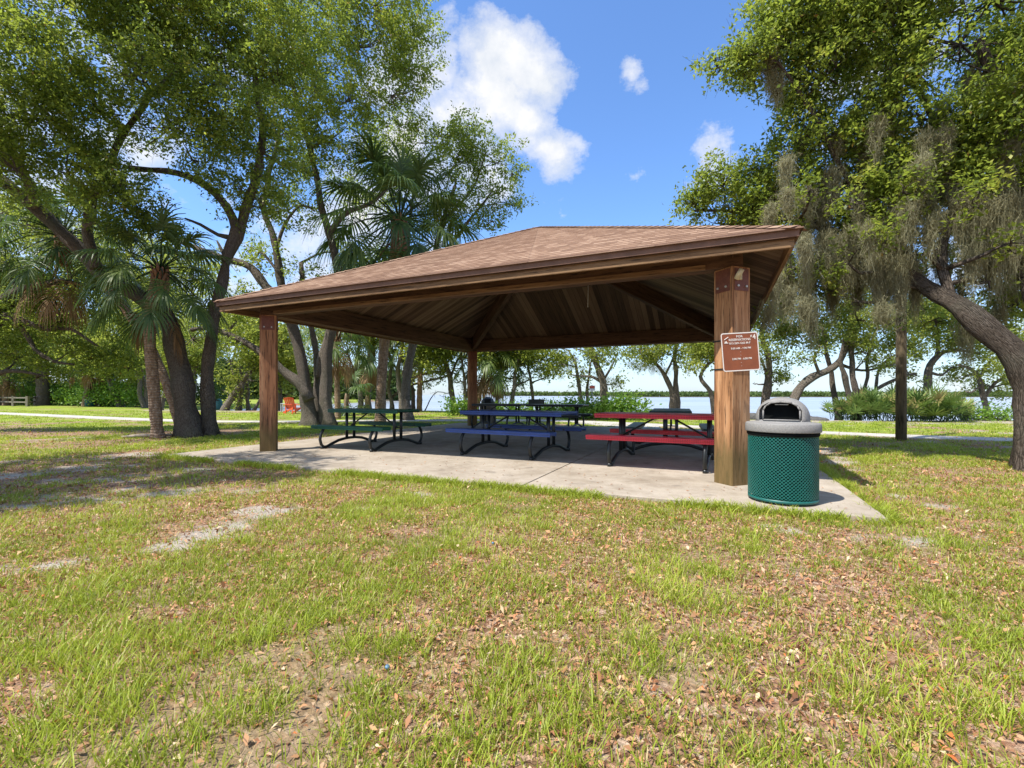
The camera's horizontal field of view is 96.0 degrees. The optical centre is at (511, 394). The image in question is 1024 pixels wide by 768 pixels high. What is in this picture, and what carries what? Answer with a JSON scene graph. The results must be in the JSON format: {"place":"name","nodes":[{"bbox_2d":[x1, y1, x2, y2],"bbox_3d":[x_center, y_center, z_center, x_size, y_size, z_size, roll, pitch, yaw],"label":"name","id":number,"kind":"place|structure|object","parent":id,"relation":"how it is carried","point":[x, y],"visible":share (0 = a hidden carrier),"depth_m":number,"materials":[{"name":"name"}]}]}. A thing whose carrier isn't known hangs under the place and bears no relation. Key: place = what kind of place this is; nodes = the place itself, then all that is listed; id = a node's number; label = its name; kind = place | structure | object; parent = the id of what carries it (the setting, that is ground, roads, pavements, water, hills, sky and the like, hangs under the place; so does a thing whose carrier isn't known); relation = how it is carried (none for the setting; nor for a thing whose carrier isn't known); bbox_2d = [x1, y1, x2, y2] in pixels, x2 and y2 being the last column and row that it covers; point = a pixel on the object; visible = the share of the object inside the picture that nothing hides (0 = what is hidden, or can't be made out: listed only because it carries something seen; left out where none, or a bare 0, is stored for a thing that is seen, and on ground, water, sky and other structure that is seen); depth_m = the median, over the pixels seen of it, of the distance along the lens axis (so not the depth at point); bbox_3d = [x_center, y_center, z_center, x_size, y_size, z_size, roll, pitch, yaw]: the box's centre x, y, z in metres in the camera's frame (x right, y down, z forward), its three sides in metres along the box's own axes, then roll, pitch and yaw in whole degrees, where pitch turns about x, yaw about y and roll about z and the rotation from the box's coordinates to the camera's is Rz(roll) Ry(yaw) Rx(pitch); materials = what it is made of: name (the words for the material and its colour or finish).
{"place":"outdoors","nodes":[
{"label":"outdoors","id":0,"kind":"place"},
{"bbox_2d":[0,399,1023,767],"bbox_3d":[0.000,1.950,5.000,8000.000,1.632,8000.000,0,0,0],"label":"lawn","id":1,"kind":"structure","parent":0,"point":[334,691],"depth_m":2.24,"materials":[{"name":"plant"}]},
{"bbox_2d":[0,353,35,405],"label":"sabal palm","id":2,"kind":"object","parent":1,"relation":"on","point":[5,390],"visible":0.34,"depth_m":49.77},
{"bbox_2d":[0,396,35,405],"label":"rail fence","id":3,"kind":"object","parent":1,"relation":"on","point":[13,401],"visible":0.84,"depth_m":47.20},
{"bbox_2d":[1,381,53,404],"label":"shrub","id":4,"kind":"object","parent":1,"relation":"on","point":[21,399],"visible":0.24,"depth_m":54.44,"materials":[{"name":"green plant"}]},
{"bbox_2d":[0,191,72,290],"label":"shore oak","id":5,"kind":"object","parent":1,"relation":"on","point":[18,247],"visible":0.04,"depth_m":52.88,"materials":[{"name":"green plant"}]},
{"bbox_2d":[0,222,82,405],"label":"shore oak","id":6,"kind":"object","parent":1,"relation":"on","point":[43,392],"visible":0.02,"depth_m":49.52,"materials":[{"name":"green plant"}]},
{"bbox_2d":[17,376,79,404],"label":"shrub","id":7,"kind":"object","parent":1,"relation":"on","point":[34,388],"visible":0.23,"depth_m":51.16,"materials":[{"name":"green plant"}]},
{"bbox_2d":[50,381,82,405],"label":"shrub","id":8,"kind":"object","parent":1,"relation":"on","point":[64,395],"visible":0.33,"depth_m":48.23,"materials":[{"name":"green plant"}]},
{"bbox_2d":[1,204,146,404],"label":"shore oak","id":9,"kind":"object","parent":1,"relation":"on","point":[65,206],"visible":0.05,"depth_m":49.88,"materials":[{"name":"green plant"}]},
{"bbox_2d":[0,175,163,388],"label":"live oak","id":10,"kind":"object","parent":1,"relation":"on","point":[7,313],"visible":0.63,"depth_m":14.48,"materials":[{"name":"green plant"}]},
{"bbox_2d":[50,357,115,406],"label":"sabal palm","id":11,"kind":"object","parent":1,"relation":"on","point":[76,379],"visible":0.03,"depth_m":45.20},
{"bbox_2d":[50,374,118,405],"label":"shrub","id":12,"kind":"object","parent":1,"relation":"on","point":[73,392],"visible":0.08,"depth_m":47.88,"materials":[{"name":"green plant"}]},
{"bbox_2d":[49,335,122,406],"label":"tree","id":13,"kind":"object","parent":1,"relation":"on","point":[87,380],"visible":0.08,"depth_m":44.54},
{"bbox_2d":[0,176,174,422],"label":"sabal palm","id":14,"kind":"object","parent":1,"relation":"on","point":[55,253],"visible":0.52,"depth_m":13.66,"materials":[{"name":"plant"}]},
{"bbox_2d":[61,374,143,406],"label":"shrub","id":15,"kind":"object","parent":1,"relation":"on","point":[91,394],"visible":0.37,"depth_m":44.48,"materials":[{"name":"green plant"}]},
{"bbox_2d":[33,275,187,406],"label":"shore oak","id":16,"kind":"object","parent":1,"relation":"on","point":[118,378],"visible":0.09,"depth_m":42.42,"materials":[{"name":"green plant"}]},
{"bbox_2d":[0,347,233,404],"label":"background thicket","id":17,"kind":"object","parent":1,"relation":"on","point":[217,390],"visible":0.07,"depth_m":54.86,"materials":[{"name":"green plant"}]},
{"bbox_2d":[89,377,166,406],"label":"shrub","id":18,"kind":"object","parent":1,"relation":"on","point":[131,396],"visible":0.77,"depth_m":42.97,"materials":[{"name":"green plant"}]},
{"bbox_2d":[69,216,204,404],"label":"shore oak","id":19,"kind":"object","parent":1,"relation":"on","point":[129,256],"visible":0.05,"depth_m":49.71,"materials":[{"name":"green plant"}]},
{"bbox_2d":[82,267,199,407],"bbox_3d":[-31.623,-5.090,40.013,9.419,12.890,8.504,0,0,-17],"label":"shore oak","id":20,"kind":"object","parent":1,"relation":"on","point":[143,401],"visible":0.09,"depth_m":39.66,"materials":[{"name":"green plant"}]},
{"bbox_2d":[66,199,239,438],"bbox_3d":[-9.320,-1.860,12.134,4.052,6.250,3.651,0,0,0],"label":"sabal palm","id":21,"kind":"object","parent":1,"relation":"on","point":[158,291],"visible":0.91,"depth_m":12.02,"materials":[{"name":"plant"}]},
{"bbox_2d":[133,318,227,409],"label":"shore oak","id":22,"kind":"object","parent":1,"relation":"on","point":[195,363],"visible":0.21,"depth_m":35.41,"materials":[{"name":"green plant"}]},
{"bbox_2d":[0,0,360,437],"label":"live oak","id":23,"kind":"object","parent":1,"relation":"on","point":[122,26],"visible":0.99,"depth_m":11.72,"materials":[{"name":"green plant"}]},
{"bbox_2d":[130,231,237,399],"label":"shore oak","id":24,"kind":"object","parent":1,"relation":"on","point":[212,266],"visible":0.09,"depth_m":45.62,"materials":[{"name":"green plant"}]},
{"bbox_2d":[221,340,259,410],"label":"shore oak","id":25,"kind":"object","parent":1,"relation":"on","point":[239,400],"visible":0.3,"depth_m":34.23,"materials":[{"name":"green plant"}]},
{"bbox_2d":[195,314,302,410],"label":"shore oak","id":26,"kind":"object","parent":1,"relation":"on","point":[227,403],"visible":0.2,"depth_m":32.87,"materials":[{"name":"green plant"}]},
{"bbox_2d":[240,321,319,410],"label":"shore oak","id":27,"kind":"object","parent":1,"relation":"on","point":[285,359],"visible":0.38,"depth_m":32.02,"materials":[{"name":"green plant"}]},
{"bbox_2d":[227,321,341,410],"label":"shore oak","id":28,"kind":"object","parent":1,"relation":"on","point":[258,401],"visible":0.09,"depth_m":33.68,"materials":[{"name":"green plant"}]},
{"bbox_2d":[283,397,299,413],"bbox_3d":[-13.364,0.643,28.109,1.065,1.014,0.830,0,0,30],"label":"adirondack chair","id":29,"kind":"object","parent":1,"relation":"on","point":[291,405],"visible":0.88,"depth_m":28.14,"materials":[{"name":"orange paint"}]},
{"bbox_2d":[156,0,452,425],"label":"live oak","id":30,"kind":"object","parent":1,"relation":"on","point":[315,404],"visible":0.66,"depth_m":17.00,"materials":[{"name":"green plant"}]},
{"bbox_2d":[215,359,415,400],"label":"cove mangroves","id":31,"kind":"object","parent":1,"relation":"on","point":[255,395],"visible":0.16,"depth_m":114.88,"materials":[{"name":"green plant"}]},
{"bbox_2d":[291,327,377,418],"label":"sabal palm","id":32,"kind":"object","parent":1,"relation":"on","point":[338,369],"visible":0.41,"depth_m":21.87,"materials":[{"name":"plant"}]},
{"bbox_2d":[331,369,375,415],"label":"sabal palm","id":33,"kind":"object","parent":1,"relation":"on","point":[346,403],"visible":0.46,"depth_m":25.90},
{"bbox_2d":[319,246,393,407],"bbox_3d":[-9.897,-4.158,30.558,7.497,10.864,6.573,0,0,0],"label":"shore oak","id":34,"kind":"object","parent":1,"relation":"on","point":[360,393],"visible":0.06,"depth_m":30.83,"materials":[{"name":"green plant"}]},
{"bbox_2d":[341,336,402,407],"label":"sabal palm","id":35,"kind":"object","parent":1,"relation":"on","point":[372,379],"visible":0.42,"depth_m":30.40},
{"bbox_2d":[299,127,483,421],"bbox_3d":[-4.357,-4.386,17.855,6.779,11.282,6.900,0,0,0],"label":"sabal palm","id":36,"kind":"object","parent":1,"relation":"on","point":[401,176],"visible":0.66,"depth_m":17.07,"materials":[{"name":"plant"}]},
{"bbox_2d":[370,338,446,408],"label":"shore oak","id":37,"kind":"object","parent":1,"relation":"on","point":[390,397],"visible":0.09,"depth_m":31.18,"materials":[{"name":"green plant"}]},
{"bbox_2d":[388,341,454,411],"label":"sabal palm","id":38,"kind":"object","parent":1,"relation":"on","point":[419,392],"visible":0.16,"depth_m":30.41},
{"bbox_2d":[390,340,466,408],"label":"shore oak","id":39,"kind":"object","parent":1,"relation":"on","point":[434,357],"visible":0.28,"depth_m":29.30,"materials":[{"name":"green plant"}]},
{"bbox_2d":[399,344,458,410],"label":"shore oak","id":40,"kind":"object","parent":1,"relation":"on","point":[413,398],"visible":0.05,"depth_m":31.93,"materials":[{"name":"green plant"}]},
{"bbox_2d":[423,348,482,410],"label":"shore oak","id":41,"kind":"object","parent":1,"relation":"on","point":[449,372],"visible":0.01,"depth_m":29.86,"materials":[{"name":"green plant"}]},
{"bbox_2d":[375,100,538,419],"bbox_3d":[-2.578,-5.541,20.339,7.492,13.738,4.427,0,0,0],"label":"live oak","id":42,"kind":"object","parent":1,"relation":"on","point":[465,153],"visible":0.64,"depth_m":19.80,"materials":[{"name":"green plant"}]},
{"bbox_2d":[437,389,477,415],"bbox_3d":[-2.901,0.451,25.772,2.563,1.512,2.168,0,0,0],"label":"shore bush","id":43,"kind":"object","parent":1,"relation":"on","point":[455,407],"visible":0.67,"depth_m":25.50,"materials":[{"name":"green plant"}]},
{"bbox_2d":[435,349,496,400],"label":"shore oak","id":44,"kind":"object","parent":1,"relation":"on","point":[464,376],"visible":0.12,"depth_m":28.90,"materials":[{"name":"green plant"}]},
{"bbox_2d":[452,352,528,409],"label":"sabal palm","id":45,"kind":"object","parent":1,"relation":"on","point":[483,390],"visible":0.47,"depth_m":28.72,"materials":[{"name":"plant"}]},
{"bbox_2d":[479,351,521,403],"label":"shore oak","id":46,"kind":"object","parent":1,"relation":"on","point":[506,353],"visible":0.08,"depth_m":29.25,"materials":[{"name":"green plant"}]},
{"bbox_2d":[0,412,1012,441],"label":"footpath","id":47,"kind":"structure","parent":1,"relation":"on","point":[579,421],"depth_m":19.30,"materials":[{"name":"concrete"}]},
{"bbox_2d":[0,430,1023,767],"bbox_3d":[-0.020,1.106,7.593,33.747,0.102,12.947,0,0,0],"label":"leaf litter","id":48,"kind":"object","parent":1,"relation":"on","point":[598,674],"visible":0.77,"depth_m":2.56,"materials":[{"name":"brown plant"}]},
{"bbox_2d":[486,351,537,395],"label":"shore oak","id":49,"kind":"object","parent":1,"relation":"on","point":[510,378],"visible":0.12,"depth_m":30.60,"materials":[{"name":"green plant"}]},
{"bbox_2d":[497,349,556,406],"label":"shore oak","id":50,"kind":"object","parent":1,"relation":"on","point":[524,360],"visible":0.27,"depth_m":28.86,"materials":[{"name":"green plant"}]},
{"bbox_2d":[171,423,885,521],"bbox_3d":[0.650,1.199,11.180,10.708,0.202,10.708,0,0,24],"label":"concrete pad","id":51,"kind":"object","parent":1,"relation":"on","point":[512,463],"visible":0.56,"depth_m":7.48,"materials":[{"name":"concrete"}]},
{"bbox_2d":[311,408,431,451],"bbox_3d":[-2.970,0.702,9.880,1.860,0.796,1.759,0,0,24],"label":"picnic table","id":52,"kind":"object","parent":51,"relation":"on","point":[346,427],"visible":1,"depth_m":9.62,"materials":[{"name":"green metal"}]},
{"bbox_2d":[480,397,495,423],"bbox_3d":[-0.930,0.610,17.750,0.642,1.080,0.642,0,0,0],"label":"litter bin","id":53,"kind":"object","parent":51,"relation":"on","point":[487,400],"visible":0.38,"depth_m":17.52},
{"bbox_2d":[465,403,527,428],"bbox_3d":[-0.400,0.702,15.720,1.830,0.796,1.759,0,0,24],"label":"picnic table","id":54,"kind":"object","parent":51,"relation":"on","point":[495,405],"visible":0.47,"depth_m":15.37,"materials":[{"name":"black metal"}]},
{"bbox_2d":[214,225,807,485],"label":"picnic pavilion","id":55,"kind":"structure","parent":51,"relation":"on","point":[526,289],"depth_m":8.30,"materials":[{"name":"wood"}]},
{"bbox_2d":[713,332,759,371],"bbox_3d":[2.677,-0.495,5.640,0.527,0.450,0.569,-4,-2,-4],"label":"reservation sign","id":56,"kind":"object","parent":55,"relation":"attached to","point":[740,351],"visible":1,"depth_m":5.36,"materials":[{"name":"metal"}]},
{"bbox_2d":[445,409,585,460],"bbox_3d":[0.100,0.702,8.780,2.160,0.796,1.759,0,0,30],"label":"picnic table","id":57,"kind":"object","parent":51,"relation":"on","point":[482,431],"visible":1,"depth_m":8.49,"materials":[{"name":"blue metal"}]},
{"bbox_2d":[520,404,592,429],"bbox_3d":[1.460,0.702,14.870,1.900,0.796,1.759,0,0,24],"label":"picnic table","id":58,"kind":"object","parent":51,"relation":"on","point":[577,416],"visible":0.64,"depth_m":14.56,"materials":[{"name":"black metal"}]},
{"bbox_2d":[585,412,713,473],"bbox_3d":[2.470,0.702,7.480,2.120,0.796,1.759,0,0,27],"label":"picnic table","id":59,"kind":"object","parent":51,"relation":"on","point":[622,438],"visible":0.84,"depth_m":7.16,"materials":[{"name":"red metal"}]},
{"bbox_2d":[626,408,713,450],"bbox_3d":[3.280,0.702,9.500,1.759,0.796,1.830,0,0,20],"label":"picnic table","id":60,"kind":"object","parent":51,"relation":"on","point":[703,426],"visible":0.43,"depth_m":8.97,"materials":[{"name":"black metal"}]},
{"bbox_2d":[745,397,821,505],"bbox_3d":[2.833,0.562,4.830,0.697,1.075,0.697,0,0,0],"label":"litter bin","id":61,"kind":"object","parent":51,"relation":"on","point":[784,433],"visible":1,"depth_m":4.59,"materials":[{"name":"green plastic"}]},
{"bbox_2d":[155,452,914,528],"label":"edge grass","id":62,"kind":"structure","parent":1,"relation":"on","point":[841,480],"depth_m":5.34,"materials":[{"name":"plant"}]},
{"bbox_2d":[510,349,574,407],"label":"shore oak","id":63,"kind":"object","parent":1,"relation":"on","point":[547,371],"visible":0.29,"depth_m":28.79,"materials":[{"name":"green plant"}]},
{"bbox_2d":[532,392,569,410],"bbox_3d":[2.391,0.515,25.131,2.836,1.391,2.270,0,0,0],"label":"shore bush","id":64,"kind":"object","parent":1,"relation":"on","point":[551,409],"visible":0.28,"depth_m":24.87,"materials":[{"name":"green plant"}]},
{"bbox_2d":[558,392,596,418],"bbox_3d":[3.231,0.543,22.407,2.453,1.335,1.697,0,0,-16],"label":"shore bush","id":65,"kind":"object","parent":1,"relation":"on","point":[574,402],"visible":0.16,"depth_m":22.10,"materials":[{"name":"green plant"}]},
{"bbox_2d":[537,346,618,399],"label":"shore oak","id":66,"kind":"object","parent":1,"relation":"on","point":[565,356],"visible":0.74,"depth_m":27.07,"materials":[{"name":"pale bark"},{"name":"leaves"}]},
{"bbox_2d":[556,392,621,419],"bbox_3d":[3.658,0.492,21.649,3.255,1.435,2.279,0,0,0],"label":"shore bush","id":67,"kind":"object","parent":1,"relation":"on","point":[585,410],"visible":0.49,"depth_m":21.50,"materials":[{"name":"green plant"}]},
{"bbox_2d":[570,346,654,409],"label":"shore oak","id":68,"kind":"object","parent":1,"relation":"on","point":[601,379],"visible":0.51,"depth_m":26.28,"materials":[{"name":"pale bark"},{"name":"leaves"}]},
{"bbox_2d":[589,388,661,419],"bbox_3d":[5.162,0.413,21.284,3.475,1.591,2.152,0,0,0],"label":"shore bush","id":69,"kind":"object","parent":1,"relation":"on","point":[626,400],"visible":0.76,"depth_m":21.07,"materials":[{"name":"green plant"}]},
{"bbox_2d":[619,344,688,407],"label":"shore oak","id":70,"kind":"object","parent":1,"relation":"on","point":[650,358],"visible":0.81,"depth_m":24.80,"materials":[{"name":"pale bark"},{"name":"leaves"}]},
{"bbox_2d":[650,344,708,407],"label":"shore oak","id":71,"kind":"object","parent":1,"relation":"on","point":[675,384],"visible":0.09,"depth_m":25.17,"materials":[{"name":"green plant"}]},
{"bbox_2d":[675,327,762,413],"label":"shore oak","id":72,"kind":"object","parent":1,"relation":"on","point":[705,350],"visible":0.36,"depth_m":22.50,"materials":[{"name":"green plant"}]},
{"bbox_2d":[751,303,805,403],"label":"shore oak","id":73,"kind":"object","parent":1,"relation":"on","point":[767,358],"visible":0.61,"depth_m":22.90,"materials":[{"name":"bark"},{"name":"leaves"}]},
{"bbox_2d":[797,298,871,419],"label":"shore oak","id":74,"kind":"object","parent":1,"relation":"on","point":[834,395],"visible":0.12,"depth_m":22.45,"materials":[{"name":"green plant"}]},
{"bbox_2d":[818,400,851,419],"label":"saw palmetto","id":75,"kind":"object","parent":1,"relation":"on","point":[827,405],"visible":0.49,"depth_m":21.33,"materials":[{"name":"green plant"}]},
{"bbox_2d":[661,0,1023,471],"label":"live oak","id":76,"kind":"object","parent":1,"relation":"on","point":[963,166],"visible":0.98,"depth_m":7.87,"materials":[{"name":"green plant"}]},
{"bbox_2d":[823,392,868,420],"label":"saw palmetto","id":77,"kind":"object","parent":1,"relation":"on","point":[854,409],"visible":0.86,"depth_m":20.39,"materials":[{"name":"green plant"}]},
{"bbox_2d":[776,295,916,399],"bbox_3d":[16.188,-2.775,22.093,7.308,8.245,3.849,0,0,0],"label":"shore oak","id":78,"kind":"object","parent":1,"relation":"on","point":[801,386],"visible":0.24,"depth_m":21.85,"materials":[{"name":"green plant"}]},
{"bbox_2d":[832,391,888,419],"bbox_3d":[15.592,0.458,20.621,2.028,1.361,2.460,0,0,38],"label":"saw palmetto","id":79,"kind":"object","parent":1,"relation":"on","point":[859,402],"visible":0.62,"depth_m":20.23,"materials":[{"name":"green plant"}]},
{"bbox_2d":[854,386,891,420],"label":"saw palmetto","id":80,"kind":"object","parent":1,"relation":"on","point":[865,397],"visible":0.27,"depth_m":20.38,"materials":[{"name":"green plant"}]},
{"bbox_2d":[826,287,929,420],"bbox_3d":[16.818,-2.553,21.355,4.370,7.726,3.201,0,0,0],"label":"shore oak","id":81,"kind":"object","parent":1,"relation":"on","point":[853,380],"visible":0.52,"depth_m":21.42,"materials":[{"name":"green plant"}]},
{"bbox_2d":[855,386,908,420],"bbox_3d":[16.067,0.363,20.104,2.199,1.552,1.896,0,0,-24],"label":"saw palmetto","id":82,"kind":"object","parent":1,"relation":"on","point":[870,409],"visible":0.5,"depth_m":20.08,"materials":[{"name":"green plant"}]},
{"bbox_2d":[864,383,915,420],"bbox_3d":[16.777,0.274,20.153,2.663,1.728,1.859,0,0,0],"label":"saw palmetto","id":83,"kind":"object","parent":1,"relation":"on","point":[883,410],"visible":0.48,"depth_m":20.02,"materials":[{"name":"green plant"}]},
{"bbox_2d":[895,295,906,440],"bbox_3d":[9.711,-2.050,11.500,0.230,6.600,0.229,0,0,0],"label":"utility pole","id":84,"kind":"object","parent":1,"relation":"on","point":[901,390],"visible":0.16,"depth_m":11.42,"materials":[{"name":"wood"}]},
{"bbox_2d":[860,302,948,390],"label":"shore oak","id":85,"kind":"object","parent":1,"relation":"on","point":[918,356],"visible":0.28,"depth_m":22.46,"materials":[{"name":"green plant"}]},
{"bbox_2d":[882,387,938,420],"bbox_3d":[17.251,0.382,20.238,2.230,1.510,1.899,0,0,33],"label":"saw palmetto","id":86,"kind":"object","parent":1,"relation":"on","point":[912,392],"visible":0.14,"depth_m":20.07,"materials":[{"name":"green plant"}]},
{"bbox_2d":[884,392,952,421],"bbox_3d":[17.307,0.333,19.739,2.404,1.611,1.996,0,0,18],"label":"saw palmetto","id":87,"kind":"object","parent":1,"relation":"on","point":[916,411],"visible":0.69,"depth_m":19.51,"materials":[{"name":"green plant"}]},
{"bbox_2d":[907,379,957,418],"bbox_3d":[20.039,0.172,21.913,2.880,1.933,1.991,0,0,-22],"label":"saw palmetto","id":88,"kind":"object","parent":1,"relation":"on","point":[931,389],"visible":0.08,"depth_m":22.04,"materials":[{"name":"green plant"}]},
{"bbox_2d":[907,387,975,421],"bbox_3d":[17.915,0.398,19.565,1.955,1.482,2.400,0,0,0],"label":"saw palmetto","id":89,"kind":"object","parent":1,"relation":"on","point":[933,412],"visible":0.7,"depth_m":19.33,"materials":[{"name":"green plant"}]},
{"bbox_2d":[890,294,997,419],"bbox_3d":[21.799,-2.247,23.022,5.906,7.052,4.599,0,0,0],"label":"shore oak","id":90,"kind":"object","parent":1,"relation":"on","point":[935,358],"visible":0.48,"depth_m":23.27,"materials":[{"name":"green plant"}]},
{"bbox_2d":[918,389,975,421],"bbox_3d":[18.486,0.414,19.817,2.442,1.449,2.291,0,0,0],"label":"saw palmetto","id":91,"kind":"object","parent":1,"relation":"on","point":[955,399],"visible":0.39,"depth_m":19.39,"materials":[{"name":"green plant"}]},
{"bbox_2d":[937,391,972,421],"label":"saw palmetto","id":92,"kind":"object","parent":1,"relation":"on","point":[951,402],"visible":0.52,"depth_m":19.44,"materials":[{"name":"green plant"}]},
{"bbox_2d":[947,392,980,420],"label":"saw palmetto","id":93,"kind":"object","parent":1,"relation":"on","point":[969,412],"visible":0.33,"depth_m":19.87,"materials":[{"name":"green plant"}]},
{"bbox_2d":[943,401,1012,420],"bbox_3d":[20.751,0.722,20.846,2.881,0.981,1.610,0,0,0],"label":"shrub","id":94,"kind":"object","parent":1,"relation":"on","point":[979,416],"visible":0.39,"depth_m":20.58,"materials":[{"name":"green plant"}]},
{"bbox_2d":[933,316,1023,417],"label":"shore oak","id":95,"kind":"object","parent":1,"relation":"on","point":[982,387],"visible":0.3,"depth_m":23.15,"materials":[{"name":"green plant"}]},
{"bbox_2d":[972,401,1012,420],"bbox_3d":[21.818,0.686,20.493,2.753,1.055,2.072,0,0,0],"label":"shrub","id":96,"kind":"object","parent":1,"relation":"on","point":[1007,410],"visible":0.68,"depth_m":20.52,"materials":[{"name":"green plant"}]},
{"bbox_2d":[0,0,1023,394],"label":"sky","id":97,"kind":"structure","parent":0,"point":[604,100],"materials":[{"name":"blue"}]},
{"bbox_2d":[189,448,841,505],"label":"pad leaves","id":98,"kind":"object","parent":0,"point":[488,471],"visible":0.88,"depth_m":6.56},
{"bbox_2d":[579,423,659,427],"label":"connecting path","id":99,"kind":"structure","parent":0,"point":[614,425],"depth_m":17.14,"materials":[{"name":"concrete"}]},
{"bbox_2d":[230,395,1012,420],"bbox_3d":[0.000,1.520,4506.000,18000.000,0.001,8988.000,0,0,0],"label":"water","id":100,"kind":"structure","parent":0,"point":[702,404],"depth_m":86.59,"materials":[{"name":"liquid"}]},
{"bbox_3d":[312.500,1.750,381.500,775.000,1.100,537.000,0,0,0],"label":"far bank","id":101,"kind":"structure","parent":0,"visible":0},
{"bbox_2d":[504,390,757,395],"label":"distant treeline","id":102,"kind":"object","parent":101,"relation":"on","point":[547,393],"visible":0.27,"depth_m":603.85,"materials":[{"name":"green plant"}]},
{"bbox_2d":[609,390,1011,396],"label":"mangroves","id":103,"kind":"object","parent":101,"relation":"on","point":[805,393],"visible":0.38,"depth_m":307.92,"materials":[{"name":"green plant"}]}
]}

